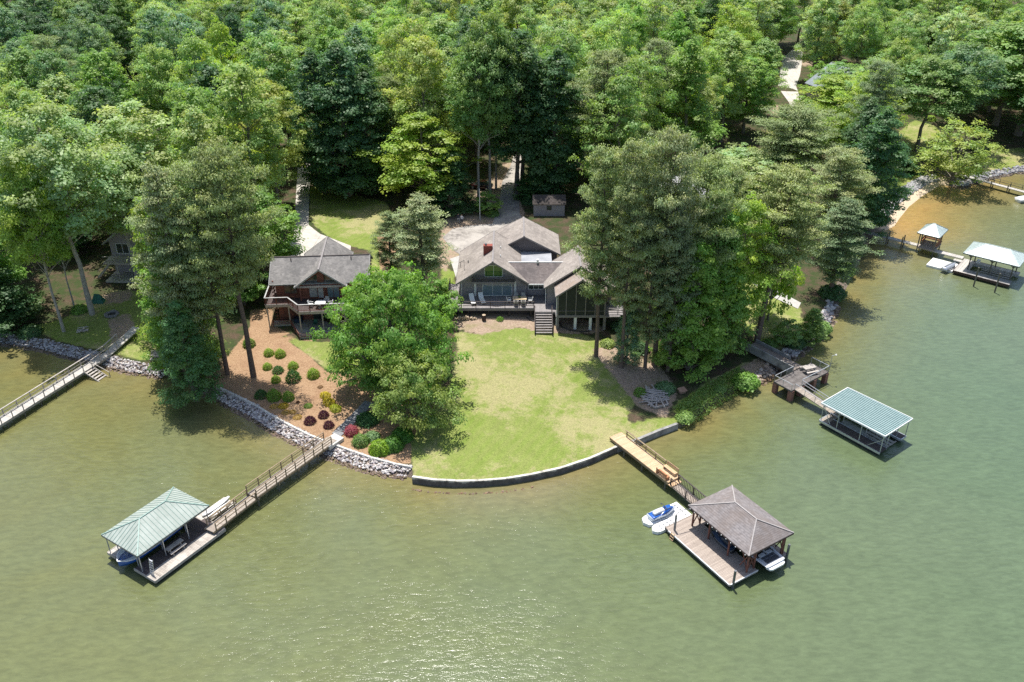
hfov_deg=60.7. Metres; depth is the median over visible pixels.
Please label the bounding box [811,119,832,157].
young tree
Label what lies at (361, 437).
shrub
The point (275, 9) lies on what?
broadleaf tree
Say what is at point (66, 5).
broadleaf tree
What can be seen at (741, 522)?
boathouse
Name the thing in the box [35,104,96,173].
broadleaf tree
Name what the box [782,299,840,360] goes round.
riprap rocks
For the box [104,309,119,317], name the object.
fire ring
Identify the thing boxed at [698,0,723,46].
broadleaf tree
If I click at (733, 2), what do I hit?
broadleaf tree
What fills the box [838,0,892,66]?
broadleaf tree
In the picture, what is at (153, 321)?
broadleaf tree
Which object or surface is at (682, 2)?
broadleaf tree
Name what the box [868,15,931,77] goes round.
broadleaf tree
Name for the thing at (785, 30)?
broadleaf tree
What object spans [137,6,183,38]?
broadleaf tree
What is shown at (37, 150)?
broadleaf tree
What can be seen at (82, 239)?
broadleaf tree
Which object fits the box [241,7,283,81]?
broadleaf tree
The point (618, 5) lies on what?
broadleaf tree
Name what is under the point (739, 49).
broadleaf tree
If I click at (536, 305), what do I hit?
front deck
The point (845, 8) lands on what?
broadleaf tree
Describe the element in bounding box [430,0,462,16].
broadleaf tree
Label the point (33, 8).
broadleaf tree
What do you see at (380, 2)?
broadleaf tree
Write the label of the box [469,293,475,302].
sun lounger
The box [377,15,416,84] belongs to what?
broadleaf tree
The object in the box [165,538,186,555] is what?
dock bench
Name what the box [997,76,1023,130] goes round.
broadleaf tree
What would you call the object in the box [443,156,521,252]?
gravel drive
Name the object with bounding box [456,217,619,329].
grey house
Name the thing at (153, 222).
pine tree
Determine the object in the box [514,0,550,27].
broadleaf tree
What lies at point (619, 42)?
broadleaf tree
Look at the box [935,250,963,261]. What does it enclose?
gangway
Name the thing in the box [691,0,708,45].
broadleaf tree
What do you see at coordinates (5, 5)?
broadleaf tree
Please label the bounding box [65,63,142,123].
broadleaf tree
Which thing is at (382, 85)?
broadleaf tree
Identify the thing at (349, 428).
shrub
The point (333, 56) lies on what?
conifer tree
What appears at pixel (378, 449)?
shrub
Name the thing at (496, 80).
broadleaf tree
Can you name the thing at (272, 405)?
shrub
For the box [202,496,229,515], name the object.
paddleboard
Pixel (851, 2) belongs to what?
broadleaf tree
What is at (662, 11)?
broadleaf tree
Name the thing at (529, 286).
window
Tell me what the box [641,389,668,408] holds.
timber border
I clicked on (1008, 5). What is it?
broadleaf tree
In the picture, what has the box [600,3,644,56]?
broadleaf tree
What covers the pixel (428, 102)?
broadleaf tree
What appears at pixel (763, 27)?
broadleaf tree
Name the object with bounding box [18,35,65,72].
broadleaf tree
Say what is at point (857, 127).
tree
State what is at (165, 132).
young tree
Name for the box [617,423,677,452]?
retaining wall
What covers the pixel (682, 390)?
rock
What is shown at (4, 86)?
broadleaf tree
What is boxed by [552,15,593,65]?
broadleaf tree
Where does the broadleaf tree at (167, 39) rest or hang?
on the ground at (530, 400)
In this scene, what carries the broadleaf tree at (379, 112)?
on the ground at (530, 400)
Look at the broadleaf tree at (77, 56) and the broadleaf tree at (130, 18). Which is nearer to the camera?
the broadleaf tree at (77, 56)
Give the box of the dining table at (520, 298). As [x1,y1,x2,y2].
[513,296,526,300]
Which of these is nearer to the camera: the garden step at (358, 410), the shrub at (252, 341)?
the garden step at (358, 410)
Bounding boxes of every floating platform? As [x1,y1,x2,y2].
[642,502,690,534]
[926,258,957,272]
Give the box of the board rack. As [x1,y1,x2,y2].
[196,497,236,521]
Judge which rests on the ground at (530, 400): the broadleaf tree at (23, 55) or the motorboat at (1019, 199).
the broadleaf tree at (23, 55)
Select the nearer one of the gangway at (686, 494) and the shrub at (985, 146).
the gangway at (686, 494)
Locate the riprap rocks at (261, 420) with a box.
[210,388,322,456]
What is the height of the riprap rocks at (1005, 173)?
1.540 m
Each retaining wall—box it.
[412,475,455,486]
[455,445,617,486]
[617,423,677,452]
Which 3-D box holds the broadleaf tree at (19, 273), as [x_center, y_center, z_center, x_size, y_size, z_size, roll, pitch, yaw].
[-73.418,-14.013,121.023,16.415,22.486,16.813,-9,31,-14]
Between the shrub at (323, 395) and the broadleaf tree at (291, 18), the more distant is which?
the broadleaf tree at (291, 18)
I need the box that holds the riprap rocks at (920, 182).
[880,174,940,214]
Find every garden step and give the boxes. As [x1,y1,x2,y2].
[332,430,343,435]
[336,426,344,431]
[340,423,348,427]
[344,419,355,424]
[347,415,356,421]
[351,411,359,416]
[355,408,366,412]
[358,404,368,409]
[362,401,372,405]
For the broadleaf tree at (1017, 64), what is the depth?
188.30 m
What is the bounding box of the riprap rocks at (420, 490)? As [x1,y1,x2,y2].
[412,486,532,494]
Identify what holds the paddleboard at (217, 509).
on the board rack
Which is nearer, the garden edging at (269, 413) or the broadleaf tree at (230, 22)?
the garden edging at (269, 413)
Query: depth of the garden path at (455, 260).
134.54 m
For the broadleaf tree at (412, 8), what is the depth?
227.53 m
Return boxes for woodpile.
[455,315,477,319]
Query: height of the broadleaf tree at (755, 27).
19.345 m
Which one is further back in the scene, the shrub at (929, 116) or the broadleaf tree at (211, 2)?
the broadleaf tree at (211, 2)
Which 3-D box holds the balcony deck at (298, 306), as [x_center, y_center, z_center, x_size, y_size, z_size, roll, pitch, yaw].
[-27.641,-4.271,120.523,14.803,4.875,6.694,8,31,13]
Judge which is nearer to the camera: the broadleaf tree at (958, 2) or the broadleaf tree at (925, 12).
the broadleaf tree at (925, 12)
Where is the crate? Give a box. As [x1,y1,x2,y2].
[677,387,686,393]
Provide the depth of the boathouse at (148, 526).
83.38 m
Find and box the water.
[0,174,1023,681]
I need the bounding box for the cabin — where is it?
[97,225,189,282]
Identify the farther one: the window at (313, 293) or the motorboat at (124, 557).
the window at (313, 293)
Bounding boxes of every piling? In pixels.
[673,509,688,530]
[731,570,736,588]
[785,544,790,562]
[973,267,979,286]
[994,273,1000,292]
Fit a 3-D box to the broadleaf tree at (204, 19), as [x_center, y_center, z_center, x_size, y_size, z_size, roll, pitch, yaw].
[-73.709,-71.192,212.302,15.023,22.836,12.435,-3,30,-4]
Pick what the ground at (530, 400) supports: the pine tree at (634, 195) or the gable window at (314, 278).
the pine tree at (634, 195)
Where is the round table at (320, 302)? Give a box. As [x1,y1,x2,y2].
[315,300,324,307]
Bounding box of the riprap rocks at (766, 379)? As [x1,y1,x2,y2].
[754,362,784,385]
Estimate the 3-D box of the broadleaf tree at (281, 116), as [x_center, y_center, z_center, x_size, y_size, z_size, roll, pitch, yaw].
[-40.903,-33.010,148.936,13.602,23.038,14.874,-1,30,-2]
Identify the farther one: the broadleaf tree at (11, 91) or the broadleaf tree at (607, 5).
the broadleaf tree at (607, 5)
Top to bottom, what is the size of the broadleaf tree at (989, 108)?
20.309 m
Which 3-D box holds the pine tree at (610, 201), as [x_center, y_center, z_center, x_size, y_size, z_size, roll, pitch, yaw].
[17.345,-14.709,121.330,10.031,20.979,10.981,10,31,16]
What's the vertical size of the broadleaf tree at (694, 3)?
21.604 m
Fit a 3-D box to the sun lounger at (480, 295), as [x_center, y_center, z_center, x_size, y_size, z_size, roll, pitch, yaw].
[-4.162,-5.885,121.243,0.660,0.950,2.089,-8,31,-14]
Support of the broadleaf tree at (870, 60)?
on the ground at (530, 400)
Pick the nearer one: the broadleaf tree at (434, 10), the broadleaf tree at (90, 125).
the broadleaf tree at (90, 125)
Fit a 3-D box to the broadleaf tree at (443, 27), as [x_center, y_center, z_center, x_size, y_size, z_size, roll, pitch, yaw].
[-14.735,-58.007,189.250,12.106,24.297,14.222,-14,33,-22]
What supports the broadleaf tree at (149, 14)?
on the ground at (530, 400)
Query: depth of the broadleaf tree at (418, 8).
200.35 m
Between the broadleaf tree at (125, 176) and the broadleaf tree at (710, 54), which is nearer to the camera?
the broadleaf tree at (125, 176)
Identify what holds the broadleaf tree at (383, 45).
on the ground at (530, 400)
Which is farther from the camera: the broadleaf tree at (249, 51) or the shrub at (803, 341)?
the broadleaf tree at (249, 51)
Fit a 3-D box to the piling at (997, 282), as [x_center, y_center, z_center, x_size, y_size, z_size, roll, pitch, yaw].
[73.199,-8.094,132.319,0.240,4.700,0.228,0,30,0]
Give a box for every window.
[115,243,129,253]
[284,285,296,293]
[308,275,316,280]
[309,288,317,297]
[313,314,328,319]
[317,288,324,297]
[323,274,332,280]
[484,265,502,276]
[528,285,543,288]
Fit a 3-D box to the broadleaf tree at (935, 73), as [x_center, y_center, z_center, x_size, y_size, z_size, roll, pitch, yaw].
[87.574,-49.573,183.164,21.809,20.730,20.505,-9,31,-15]
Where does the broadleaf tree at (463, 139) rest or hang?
on the ground at (530, 400)
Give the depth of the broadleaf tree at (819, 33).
224.49 m
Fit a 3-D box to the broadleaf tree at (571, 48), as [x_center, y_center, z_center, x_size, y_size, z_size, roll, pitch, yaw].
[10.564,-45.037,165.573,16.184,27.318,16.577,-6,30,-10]
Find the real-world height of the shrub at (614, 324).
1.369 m
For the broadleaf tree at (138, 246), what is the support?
on the ground at (530, 400)
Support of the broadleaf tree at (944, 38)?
on the ground at (530, 400)
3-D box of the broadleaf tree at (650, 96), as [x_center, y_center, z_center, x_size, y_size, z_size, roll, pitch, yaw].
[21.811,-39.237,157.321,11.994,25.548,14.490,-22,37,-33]
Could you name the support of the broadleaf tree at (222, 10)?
on the ground at (530, 400)
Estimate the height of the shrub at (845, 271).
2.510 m
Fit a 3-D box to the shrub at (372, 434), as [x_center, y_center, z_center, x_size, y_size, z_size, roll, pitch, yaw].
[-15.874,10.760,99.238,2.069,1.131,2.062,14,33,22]
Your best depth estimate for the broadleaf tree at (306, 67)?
151.65 m
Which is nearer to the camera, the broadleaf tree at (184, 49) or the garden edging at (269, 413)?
the garden edging at (269, 413)
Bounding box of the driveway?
[291,152,350,255]
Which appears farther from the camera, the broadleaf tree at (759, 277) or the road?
the road
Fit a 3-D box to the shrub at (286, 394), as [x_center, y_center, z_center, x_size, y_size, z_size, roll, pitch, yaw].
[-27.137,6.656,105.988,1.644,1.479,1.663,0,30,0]
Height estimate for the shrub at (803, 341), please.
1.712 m
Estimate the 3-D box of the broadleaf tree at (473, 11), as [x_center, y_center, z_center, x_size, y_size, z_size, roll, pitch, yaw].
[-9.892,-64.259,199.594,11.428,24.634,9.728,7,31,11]
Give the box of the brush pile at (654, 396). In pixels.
[638,384,669,407]
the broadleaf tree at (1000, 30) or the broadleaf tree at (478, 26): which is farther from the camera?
the broadleaf tree at (1000, 30)
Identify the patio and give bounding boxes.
[274,319,351,338]
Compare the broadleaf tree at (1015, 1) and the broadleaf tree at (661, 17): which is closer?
the broadleaf tree at (661, 17)
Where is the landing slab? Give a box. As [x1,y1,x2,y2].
[328,433,343,449]
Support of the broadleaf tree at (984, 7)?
on the ground at (530, 400)
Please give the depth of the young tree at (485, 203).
150.27 m
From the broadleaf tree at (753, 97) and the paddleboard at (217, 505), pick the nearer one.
the paddleboard at (217, 505)
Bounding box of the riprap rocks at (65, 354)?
[0,333,112,368]
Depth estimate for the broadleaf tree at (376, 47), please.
178.37 m
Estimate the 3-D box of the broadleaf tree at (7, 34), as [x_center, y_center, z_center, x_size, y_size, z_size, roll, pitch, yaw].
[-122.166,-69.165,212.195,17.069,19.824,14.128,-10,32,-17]
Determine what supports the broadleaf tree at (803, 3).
on the ground at (530, 400)
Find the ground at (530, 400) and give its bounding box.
[0,0,1023,479]
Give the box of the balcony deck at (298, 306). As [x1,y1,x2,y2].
[264,286,357,331]
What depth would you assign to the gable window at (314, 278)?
118.93 m
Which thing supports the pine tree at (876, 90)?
on the ground at (530, 400)
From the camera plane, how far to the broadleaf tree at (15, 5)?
237.55 m
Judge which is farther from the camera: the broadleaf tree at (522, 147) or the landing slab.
the broadleaf tree at (522, 147)
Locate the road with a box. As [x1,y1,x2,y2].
[778,50,802,105]
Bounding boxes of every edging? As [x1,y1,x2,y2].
[220,387,321,440]
[335,444,411,468]
[559,322,589,331]
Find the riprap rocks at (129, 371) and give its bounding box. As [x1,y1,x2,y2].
[105,355,163,380]
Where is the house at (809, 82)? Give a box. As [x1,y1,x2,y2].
[804,62,883,107]
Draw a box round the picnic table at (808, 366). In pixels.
[799,364,818,375]
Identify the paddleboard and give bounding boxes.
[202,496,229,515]
[208,502,229,517]
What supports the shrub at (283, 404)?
on the ground at (530, 400)
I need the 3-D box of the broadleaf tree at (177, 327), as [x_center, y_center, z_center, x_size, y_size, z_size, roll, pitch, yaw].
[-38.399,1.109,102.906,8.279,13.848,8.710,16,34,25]
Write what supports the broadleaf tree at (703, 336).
on the ground at (530, 400)
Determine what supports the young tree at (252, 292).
on the ground at (530, 400)
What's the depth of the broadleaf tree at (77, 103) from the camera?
152.04 m
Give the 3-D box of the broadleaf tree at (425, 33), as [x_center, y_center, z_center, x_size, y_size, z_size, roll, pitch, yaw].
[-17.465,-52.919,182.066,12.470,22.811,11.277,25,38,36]
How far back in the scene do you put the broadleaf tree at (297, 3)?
217.34 m
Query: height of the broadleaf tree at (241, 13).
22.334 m
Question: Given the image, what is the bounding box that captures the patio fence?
[272,320,345,338]
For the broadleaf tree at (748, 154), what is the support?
on the ground at (530, 400)
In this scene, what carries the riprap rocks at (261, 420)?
on the ground at (530, 400)
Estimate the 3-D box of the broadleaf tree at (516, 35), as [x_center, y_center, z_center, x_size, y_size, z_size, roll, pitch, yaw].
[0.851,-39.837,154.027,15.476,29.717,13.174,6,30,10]
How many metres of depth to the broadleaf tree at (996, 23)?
217.70 m
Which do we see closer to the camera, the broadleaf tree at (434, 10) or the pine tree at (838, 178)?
the pine tree at (838, 178)
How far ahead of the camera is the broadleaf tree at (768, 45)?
196.70 m
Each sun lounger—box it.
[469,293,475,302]
[478,292,485,302]
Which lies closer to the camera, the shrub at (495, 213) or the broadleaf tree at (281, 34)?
the shrub at (495, 213)
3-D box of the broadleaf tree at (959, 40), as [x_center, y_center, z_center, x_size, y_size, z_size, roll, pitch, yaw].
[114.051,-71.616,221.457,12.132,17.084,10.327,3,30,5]
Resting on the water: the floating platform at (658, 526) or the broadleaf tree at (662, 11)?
the floating platform at (658, 526)
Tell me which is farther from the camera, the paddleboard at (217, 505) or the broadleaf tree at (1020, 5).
the broadleaf tree at (1020, 5)
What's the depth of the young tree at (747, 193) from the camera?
146.78 m
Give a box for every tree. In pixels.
[0,0,12,39]
[0,7,30,59]
[0,16,18,54]
[0,37,46,97]
[0,42,5,72]
[0,45,62,103]
[0,61,13,93]
[0,78,60,186]
[0,93,135,314]
[0,95,30,138]
[0,115,36,245]
[0,153,76,331]
[0,225,33,284]
[0,252,49,337]
[0,284,44,325]
[1,81,38,137]
[4,8,40,55]
[8,0,50,33]
[8,0,56,16]
[11,0,61,36]
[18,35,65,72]
[21,30,63,71]
[25,10,64,58]
[27,48,79,104]
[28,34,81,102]
[32,71,86,144]
[34,162,101,249]
[34,197,78,305]
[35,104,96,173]
[41,18,85,66]
[47,0,67,30]
[47,0,82,44]
[59,0,86,17]
[60,4,108,56]
[61,17,124,76]
[64,88,106,143]
[64,138,170,283]
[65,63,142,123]
[66,84,134,145]
[70,115,157,219]
[71,46,126,95]
[72,0,125,40]
[72,47,154,122]
[76,98,190,234]
[83,23,126,84]
[95,14,141,87]
[106,6,137,49]
[107,0,141,86]
[116,44,190,146]
[122,159,215,379]
[125,0,177,80]
[126,196,165,344]
[128,0,167,60]
[131,0,166,25]
[131,0,178,29]
[132,6,168,81]
[136,204,225,373]
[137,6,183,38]
[140,21,204,125]
[150,11,211,84]
[150,113,171,146]
[150,158,255,374]
[153,27,201,93]
[154,81,231,196]
[155,299,224,408]
[158,28,241,133]
[161,0,184,19]
[161,233,231,377]
[167,87,233,193]
[168,134,287,377]
[169,105,231,215]
[173,0,222,60]
[173,1,214,58]
[176,61,246,160]
[184,0,243,29]
[184,188,256,255]
[196,0,235,18]
[200,15,252,136]
[205,30,235,59]
[211,60,290,227]
[212,4,253,68]
[213,39,257,70]
[215,256,268,305]
[216,12,257,69]
[220,59,285,161]
[221,0,253,37]
[221,185,308,280]
[223,0,249,22]
[229,78,311,206]
[231,30,304,153]
[241,0,265,24]
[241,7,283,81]
[242,0,290,23]
[243,0,292,75]
[259,27,310,146]
[260,0,298,41]
[260,18,310,89]
[266,3,316,68]
[284,0,308,73]
[284,48,351,192]
[298,0,315,38]
[298,39,391,198]
[299,0,356,68]
[301,0,344,83]
[306,0,356,38]
[306,260,473,403]
[311,0,359,21]
[311,25,344,124]
[325,29,380,122]
[334,63,404,195]
[336,22,394,129]
[338,0,387,35]
[350,112,484,203]
[351,0,385,23]
[351,2,381,34]
[354,12,403,66]
[360,24,383,82]
[365,0,391,17]
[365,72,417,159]
[367,210,407,269]
[368,344,467,435]
[369,14,454,131]
[372,50,409,139]
[373,30,390,89]
[375,1,404,46]
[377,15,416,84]
[379,35,461,191]
[380,192,458,295]
[383,0,430,34]
[397,0,437,22]
[398,13,429,55]
[401,46,460,155]
[403,0,430,33]
[414,29,444,105]
[419,34,461,147]
[420,275,463,318]
[422,0,453,34]
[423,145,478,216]
[425,12,457,36]
[425,14,458,62]
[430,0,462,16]
[439,37,515,196]
[441,0,484,39]
[445,6,533,192]
[449,70,504,164]
[450,1,484,57]
[453,16,484,137]
[461,18,521,188]
[468,0,509,51]
[471,0,504,24]
[473,189,503,214]
[481,28,560,192]
[491,49,556,185]
[497,0,531,48]
[499,0,535,26]
[503,4,536,40]
[504,0,545,26]
[510,21,541,48]
[510,162,565,200]
[512,6,550,108]
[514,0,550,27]
[514,44,597,194]
[519,8,579,138]
[519,44,578,133]
[536,3,587,74]
[541,0,579,28]
[544,29,595,145]
[545,16,590,75]
[550,0,586,38]
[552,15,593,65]
[560,143,640,356]
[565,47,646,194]
[566,66,667,203]
[567,47,645,178]
[571,0,604,32]
[575,22,623,69]
[578,8,650,105]
[580,0,611,18]
[580,12,618,69]
[581,0,627,43]
[581,60,630,113]
[589,137,672,368]
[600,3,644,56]
[607,47,678,158]
[607,160,669,289]
[609,0,632,18]
[610,299,643,365]
[611,0,657,52]
[614,124,715,366]
[617,0,672,37]
[623,3,648,72]
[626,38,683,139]
[627,196,682,368]
[631,0,676,106]
[633,40,687,140]
[641,37,729,153]
[647,209,703,371]
[648,239,734,382]
[652,0,675,37]
[654,230,707,356]
[655,9,691,92]
[658,4,704,111]
[659,0,702,35]
[659,11,713,50]
[669,66,725,166]
[672,152,750,273]
[678,0,711,28]
[680,211,758,358]
[683,45,735,151]
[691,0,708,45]
[696,0,742,27]
[697,0,763,79]
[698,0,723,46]
[703,32,761,142]
[705,25,743,116]
[707,29,754,111]
[709,160,754,283]
[710,142,787,196]
[713,190,797,333]
[720,13,764,55]
[722,54,781,132]
[723,0,755,18]
[730,161,841,342]
[734,181,755,223]
[738,0,783,47]
[742,37,790,116]
[744,101,844,209]
[749,224,805,320]
[751,0,799,41]
[756,0,805,37]
[768,318,803,345]
[786,0,812,43]
[792,72,863,127]
[792,92,812,127]
[793,0,846,75]
[797,307,829,346]
[798,145,885,249]
[800,3,833,52]
[804,58,824,85]
[804,195,885,296]
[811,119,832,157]
[813,0,853,62]
[813,0,867,61]
[814,59,868,113]
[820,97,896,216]
[823,70,911,143]
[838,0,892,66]
[838,52,905,125]
[838,59,911,141]
[838,106,916,236]
[841,18,883,63]
[860,0,896,70]
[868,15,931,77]
[875,0,909,30]
[875,9,903,56]
[881,37,927,88]
[883,10,930,71]
[889,0,924,38]
[889,5,932,46]
[890,153,919,173]
[892,53,990,151]
[908,117,1011,186]
[917,0,956,52]
[917,40,1016,142]
[920,12,944,74]
[922,0,961,52]
[923,5,981,101]
[938,5,980,49]
[938,21,1023,125]
[941,25,980,55]
[942,0,976,20]
[944,12,995,77]
[951,0,993,25]
[976,0,1014,20]
[980,7,1023,72]
[981,18,1010,46]
[984,22,1023,135]
[986,34,1018,111]
[990,0,1023,21]
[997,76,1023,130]
[1012,2,1023,11]
[1012,7,1023,21]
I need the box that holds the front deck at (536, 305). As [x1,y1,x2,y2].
[447,279,623,335]
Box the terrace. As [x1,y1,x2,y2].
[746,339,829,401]
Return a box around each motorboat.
[116,526,182,566]
[751,546,784,571]
[1014,196,1023,202]
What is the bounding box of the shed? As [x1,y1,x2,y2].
[532,195,565,215]
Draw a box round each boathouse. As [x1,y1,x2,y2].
[101,486,225,583]
[665,485,793,586]
[819,387,912,454]
[952,241,1023,286]
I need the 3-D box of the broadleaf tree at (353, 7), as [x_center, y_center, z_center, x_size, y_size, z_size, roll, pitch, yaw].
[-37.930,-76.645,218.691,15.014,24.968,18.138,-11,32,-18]
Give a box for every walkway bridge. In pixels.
[0,327,139,426]
[204,432,336,533]
[853,229,917,247]
[964,174,1023,195]
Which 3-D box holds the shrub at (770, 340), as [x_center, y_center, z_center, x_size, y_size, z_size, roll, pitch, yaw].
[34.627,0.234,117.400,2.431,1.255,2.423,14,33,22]
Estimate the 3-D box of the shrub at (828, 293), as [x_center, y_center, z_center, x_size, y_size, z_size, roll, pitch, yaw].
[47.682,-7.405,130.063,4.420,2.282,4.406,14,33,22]
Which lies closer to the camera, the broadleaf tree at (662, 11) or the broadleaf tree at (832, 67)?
the broadleaf tree at (832, 67)
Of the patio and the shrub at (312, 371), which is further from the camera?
the patio
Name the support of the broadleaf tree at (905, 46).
on the ground at (530, 400)
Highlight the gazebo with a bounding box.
[916,223,947,255]
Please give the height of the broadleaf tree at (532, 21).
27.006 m
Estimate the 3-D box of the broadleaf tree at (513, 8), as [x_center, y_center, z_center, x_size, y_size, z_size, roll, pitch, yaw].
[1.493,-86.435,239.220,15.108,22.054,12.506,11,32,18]
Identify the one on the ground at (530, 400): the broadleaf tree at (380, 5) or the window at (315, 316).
the broadleaf tree at (380, 5)
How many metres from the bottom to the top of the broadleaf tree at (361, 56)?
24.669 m
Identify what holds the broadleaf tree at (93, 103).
on the ground at (530, 400)
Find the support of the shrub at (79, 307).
on the ground at (530, 400)
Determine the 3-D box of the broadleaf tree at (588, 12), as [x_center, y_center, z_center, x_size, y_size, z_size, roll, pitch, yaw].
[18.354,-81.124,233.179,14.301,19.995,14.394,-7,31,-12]
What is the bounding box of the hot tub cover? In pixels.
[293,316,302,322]
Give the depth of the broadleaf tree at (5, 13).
201.94 m
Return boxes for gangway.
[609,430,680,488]
[670,474,705,503]
[794,380,840,417]
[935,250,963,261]
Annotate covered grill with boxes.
[92,294,105,303]
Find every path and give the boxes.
[450,256,458,275]
[774,291,800,307]
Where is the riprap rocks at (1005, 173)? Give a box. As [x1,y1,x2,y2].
[948,165,1023,189]
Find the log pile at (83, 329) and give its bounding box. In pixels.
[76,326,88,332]
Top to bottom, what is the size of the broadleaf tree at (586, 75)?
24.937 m
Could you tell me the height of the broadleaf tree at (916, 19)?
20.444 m
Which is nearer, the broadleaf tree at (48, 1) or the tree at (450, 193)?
the tree at (450, 193)
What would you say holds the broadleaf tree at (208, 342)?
on the ground at (530, 400)
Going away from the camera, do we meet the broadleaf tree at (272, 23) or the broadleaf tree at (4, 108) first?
the broadleaf tree at (4, 108)
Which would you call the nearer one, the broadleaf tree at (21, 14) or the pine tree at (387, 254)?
the pine tree at (387, 254)
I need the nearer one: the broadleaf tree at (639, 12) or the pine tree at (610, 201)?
the pine tree at (610, 201)
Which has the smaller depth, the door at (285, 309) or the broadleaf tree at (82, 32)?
the door at (285, 309)
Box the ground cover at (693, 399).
[673,367,754,422]
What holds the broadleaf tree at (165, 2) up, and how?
on the ground at (530, 400)
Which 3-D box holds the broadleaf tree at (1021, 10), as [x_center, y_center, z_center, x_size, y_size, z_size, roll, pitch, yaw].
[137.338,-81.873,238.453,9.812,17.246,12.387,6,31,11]
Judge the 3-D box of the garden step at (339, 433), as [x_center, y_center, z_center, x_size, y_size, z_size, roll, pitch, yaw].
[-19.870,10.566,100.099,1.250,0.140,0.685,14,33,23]
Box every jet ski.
[647,503,674,521]
[711,529,736,553]
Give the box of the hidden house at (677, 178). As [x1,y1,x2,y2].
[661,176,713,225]
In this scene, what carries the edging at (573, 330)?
on the ground at (530, 400)
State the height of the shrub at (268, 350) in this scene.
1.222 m
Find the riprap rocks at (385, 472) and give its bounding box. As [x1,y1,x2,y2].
[321,444,412,480]
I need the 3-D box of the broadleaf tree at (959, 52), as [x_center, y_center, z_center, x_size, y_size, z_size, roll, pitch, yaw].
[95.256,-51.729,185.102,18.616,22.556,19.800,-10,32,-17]
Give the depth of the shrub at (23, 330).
119.22 m
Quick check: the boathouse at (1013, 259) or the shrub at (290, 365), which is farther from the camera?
the boathouse at (1013, 259)
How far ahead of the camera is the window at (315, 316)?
121.84 m
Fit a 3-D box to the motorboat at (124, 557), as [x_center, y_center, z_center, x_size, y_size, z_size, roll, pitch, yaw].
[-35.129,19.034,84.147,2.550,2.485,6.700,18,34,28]
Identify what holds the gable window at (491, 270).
in the grey house at (519, 256)
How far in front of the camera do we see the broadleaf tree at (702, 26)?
206.63 m
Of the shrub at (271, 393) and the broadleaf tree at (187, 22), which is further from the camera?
the broadleaf tree at (187, 22)
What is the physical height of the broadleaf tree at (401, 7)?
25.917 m
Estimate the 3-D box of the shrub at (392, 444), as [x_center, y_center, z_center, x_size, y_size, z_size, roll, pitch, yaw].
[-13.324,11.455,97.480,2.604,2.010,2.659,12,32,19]
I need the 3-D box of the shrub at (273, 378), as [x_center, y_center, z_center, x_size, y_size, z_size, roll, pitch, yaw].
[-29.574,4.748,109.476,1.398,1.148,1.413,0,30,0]
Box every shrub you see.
[14,323,43,340]
[69,303,87,314]
[242,338,255,348]
[254,389,266,399]
[262,362,272,370]
[263,348,274,357]
[266,388,281,402]
[269,404,277,409]
[270,375,280,384]
[272,365,283,374]
[274,349,285,357]
[278,402,289,409]
[281,390,294,401]
[281,409,289,415]
[285,369,301,383]
[287,361,298,369]
[293,414,301,419]
[303,403,312,408]
[304,416,316,425]
[306,367,319,380]
[318,410,329,418]
[319,391,330,399]
[322,397,335,406]
[323,420,333,429]
[329,404,341,412]
[343,424,359,438]
[351,433,369,448]
[355,411,380,428]
[365,430,380,442]
[368,438,390,457]
[381,435,404,454]
[390,426,414,444]
[485,209,499,217]
[496,316,503,321]
[521,195,532,205]
[599,338,615,348]
[610,319,621,331]
[631,341,650,355]
[633,387,646,397]
[654,380,676,396]
[675,410,695,424]
[713,384,726,393]
[731,371,760,392]
[762,337,778,347]
[785,335,806,349]
[813,320,832,335]
[817,284,847,301]
[825,261,855,278]
[842,239,866,256]
[907,165,924,175]
[924,115,936,121]
[970,142,990,152]
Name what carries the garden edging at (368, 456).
on the ground at (530, 400)
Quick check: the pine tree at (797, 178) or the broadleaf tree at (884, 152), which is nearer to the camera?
the pine tree at (797, 178)
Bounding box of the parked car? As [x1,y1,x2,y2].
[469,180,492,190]
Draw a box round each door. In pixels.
[283,307,294,319]
[327,287,339,297]
[482,284,511,295]
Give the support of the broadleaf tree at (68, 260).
on the ground at (530, 400)
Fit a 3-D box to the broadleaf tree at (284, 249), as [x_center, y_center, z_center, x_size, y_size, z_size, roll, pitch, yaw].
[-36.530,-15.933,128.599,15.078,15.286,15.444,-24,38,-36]
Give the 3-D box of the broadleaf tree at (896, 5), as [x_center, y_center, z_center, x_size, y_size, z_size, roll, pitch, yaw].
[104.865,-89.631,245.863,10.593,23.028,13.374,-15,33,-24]
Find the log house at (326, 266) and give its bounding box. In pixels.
[268,236,372,319]
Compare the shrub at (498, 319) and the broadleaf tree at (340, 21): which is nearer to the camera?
the shrub at (498, 319)
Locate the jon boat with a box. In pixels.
[940,262,954,271]
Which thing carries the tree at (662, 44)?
on the ground at (530, 400)
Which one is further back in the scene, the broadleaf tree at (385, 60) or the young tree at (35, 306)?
the broadleaf tree at (385, 60)
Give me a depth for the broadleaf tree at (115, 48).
199.29 m
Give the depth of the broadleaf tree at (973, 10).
223.11 m
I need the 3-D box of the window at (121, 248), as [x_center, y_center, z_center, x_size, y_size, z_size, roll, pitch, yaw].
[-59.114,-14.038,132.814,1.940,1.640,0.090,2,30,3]
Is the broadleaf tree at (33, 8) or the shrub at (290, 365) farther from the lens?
the broadleaf tree at (33, 8)
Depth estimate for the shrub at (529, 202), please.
155.65 m
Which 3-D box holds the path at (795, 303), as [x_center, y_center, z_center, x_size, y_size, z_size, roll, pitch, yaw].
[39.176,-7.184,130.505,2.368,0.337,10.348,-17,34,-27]

